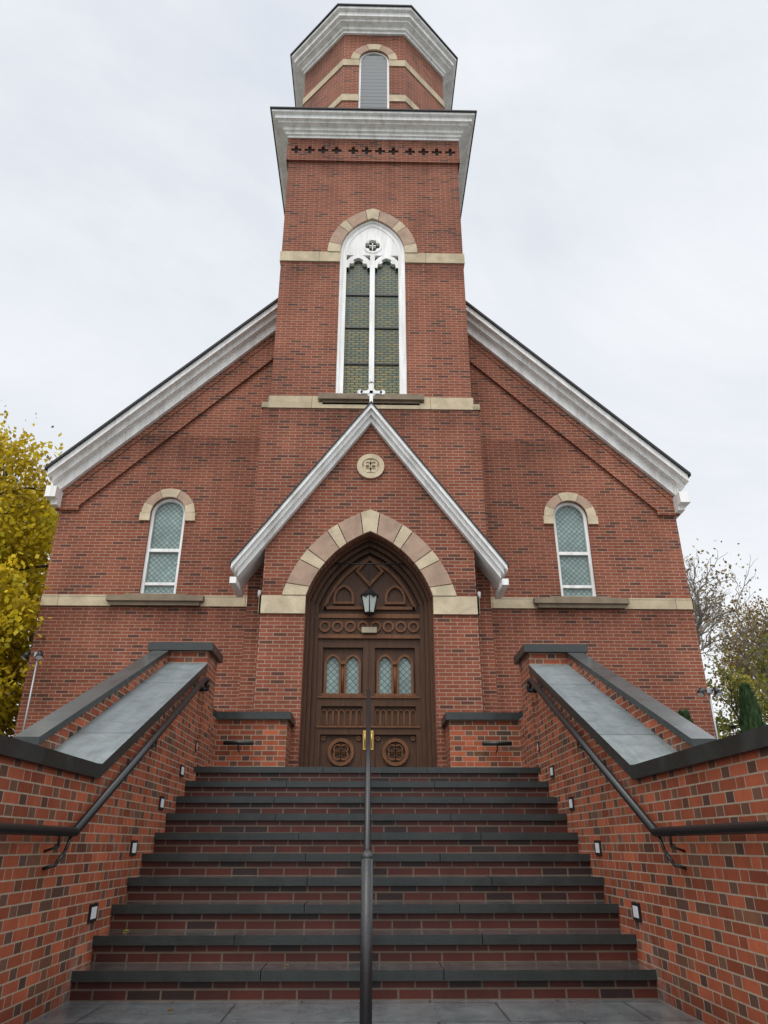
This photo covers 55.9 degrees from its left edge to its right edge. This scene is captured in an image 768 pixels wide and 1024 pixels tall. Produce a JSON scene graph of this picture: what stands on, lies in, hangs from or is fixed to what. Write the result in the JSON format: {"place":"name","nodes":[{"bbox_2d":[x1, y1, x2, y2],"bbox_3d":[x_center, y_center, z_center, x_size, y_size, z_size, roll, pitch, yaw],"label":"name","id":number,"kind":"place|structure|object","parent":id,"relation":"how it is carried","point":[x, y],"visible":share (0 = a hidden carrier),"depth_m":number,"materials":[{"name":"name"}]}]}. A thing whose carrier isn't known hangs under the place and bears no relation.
{"place":"outdoors","nodes":[
{"label":"outdoors","id":0,"kind":"place"},
{"bbox_2d":[0,0,767,735],"label":"sky","id":1,"kind":"structure","parent":0,"point":[614,217],"materials":[{"name":"white"}]},
{"bbox_3d":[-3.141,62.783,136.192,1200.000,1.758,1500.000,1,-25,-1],"label":"ground","id":2,"kind":"structure","parent":0,"visible":0},
{"bbox_2d":[0,554,51,737],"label":"tree","id":3,"kind":"object","parent":2,"relation":"on","point":[11,653],"visible":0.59,"depth_m":12.66,"materials":[{"name":"yellow plant"}]},
{"bbox_2d":[0,499,52,590],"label":"tree","id":4,"kind":"object","parent":2,"relation":"on","point":[45,532],"visible":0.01,"depth_m":19.25,"materials":[{"name":"yellow plant"}]},
{"bbox_2d":[0,405,53,585],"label":"tree","id":5,"kind":"object","parent":2,"relation":"on","point":[47,456],"visible":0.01,"depth_m":22.98,"materials":[{"name":"yellow plant"}]},
{"bbox_2d":[20,650,43,730],"bbox_3d":[-5.797,3.309,11.523,0.402,2.217,0.258,1,-25,-1],"label":"floodlight","id":6,"kind":"object","parent":2,"relation":"on","point":[38,655],"visible":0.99,"depth_m":11.87,"materials":[{"name":"grey metal"}]},
{"bbox_2d":[0,411,70,716],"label":"tree","id":7,"kind":"object","parent":2,"relation":"on","point":[30,539],"visible":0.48,"depth_m":14.58,"materials":[{"name":"yellow plant"}]},
{"bbox_2d":[13,298,715,737],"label":"nave","id":8,"kind":"structure","parent":2,"relation":"on","point":[151,496],"depth_m":13.51,"materials":[{"name":"brick"}]},
{"bbox_2d":[27,999,703,1023],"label":"pavement","id":9,"kind":"structure","parent":2,"relation":"on","point":[597,1011],"depth_m":4.75,"materials":[{"name":"grey concrete"}]},
{"bbox_2d":[69,767,657,1000],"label":"stairs","id":10,"kind":"structure","parent":9,"relation":"on","point":[245,885],"depth_m":6.29,"materials":[{"name":"brick"}]},
{"bbox_2d":[0,676,767,1023],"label":"handrails","id":11,"kind":"object","parent":9,"relation":"on","point":[366,936],"visible":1,"depth_m":4.83,"materials":[{"name":"black metal"}]},
{"bbox_2d":[238,106,497,711],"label":"tower","id":12,"kind":"structure","parent":2,"relation":"on","point":[371,280],"depth_m":14.49,"materials":[{"name":"brick"}]},
{"bbox_2d":[290,3,457,109],"bbox_3d":[-0.278,-10.219,19.314,4.440,5.570,4.440,1,-25,-1],"label":"belfry","id":13,"kind":"object","parent":12,"relation":"on","point":[383,56],"visible":0.31,"depth_m":18.04,"materials":[{"name":"brick"}]},
{"bbox_2d":[229,378,508,766],"bbox_3d":[-0.232,0.916,11.767,4.380,7.070,0.850,1,-25,-1],"label":"porch","id":14,"kind":"object","parent":2,"relation":"on","point":[369,474],"visible":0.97,"depth_m":11.68,"materials":[{"name":"brick"}]},
{"bbox_2d":[299,537,436,766],"bbox_3d":[-0.235,2.198,11.358,2.000,3.799,0.320,1,-25,-1],"label":"door","id":15,"kind":"structure","parent":14,"relation":"attached to","point":[353,654],"depth_m":11.34,"materials":[{"name":"brown wood"}]},
{"bbox_2d":[361,564,377,619],"bbox_3d":[-0.233,1.275,11.651,0.286,0.940,0.330,1,-25,-1],"label":"lantern","id":16,"kind":"object","parent":14,"relation":"hanging from","point":[369,596],"visible":1,"depth_m":11.49,"materials":[{"name":"black metal"}]},
{"bbox_2d":[0,642,767,1023],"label":"stair side walls","id":17,"kind":"structure","parent":2,"relation":"on","point":[700,930],"depth_m":5.57,"materials":[{"name":"brick"}]},
{"bbox_2d":[87,740,641,922],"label":"step lights","id":18,"kind":"object","parent":17,"relation":"attached to","point":[93,911],"visible":0.91,"depth_m":6.45,"materials":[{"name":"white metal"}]},
{"bbox_2d":[678,708,693,723],"bbox_3d":[4.327,3.302,10.257,0.503,1.072,0.499,1,-25,-1],"label":"shrub","id":19,"kind":"object","parent":2,"relation":"on","point":[685,713],"visible":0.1,"depth_m":10.36,"materials":[{"name":"green plant"}]},
{"bbox_2d":[696,687,722,739],"bbox_3d":[5.350,3.657,11.621,0.402,1.667,0.258,1,-25,-1],"label":"floodlight","id":20,"kind":"object","parent":2,"relation":"on","point":[701,692],"visible":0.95,"depth_m":11.89,"materials":[{"name":"grey metal"}]},
{"bbox_2d":[684,538,765,670],"bbox_3d":[10.729,5.616,25.331,6.372,9.595,8.138,-22,-32,39],"label":"tree","id":21,"kind":"object","parent":2,"relation":"on","point":[699,613],"visible":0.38,"depth_m":24.98,"materials":[{"name":"brown plant"}]},
{"bbox_2d":[701,593,767,703],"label":"tree","id":22,"kind":"object","parent":2,"relation":"on","point":[743,658],"visible":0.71,"depth_m":33.96,"materials":[{"name":"brown plant"}]},
{"bbox_2d":[704,633,767,738],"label":"tree","id":23,"kind":"object","parent":2,"relation":"on","point":[734,683],"visible":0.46,"depth_m":25.50,"materials":[{"name":"green plant"}]},
{"bbox_2d":[704,616,767,708],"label":"tree","id":24,"kind":"object","parent":2,"relation":"on","point":[720,679],"visible":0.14,"depth_m":43.00,"materials":[{"name":"green plant"}]},
{"bbox_2d":[737,682,766,732],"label":"conifer shrub","id":25,"kind":"object","parent":2,"relation":"on","point":[750,715],"visible":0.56,"depth_m":10.29,"materials":[{"name":"green plant"}]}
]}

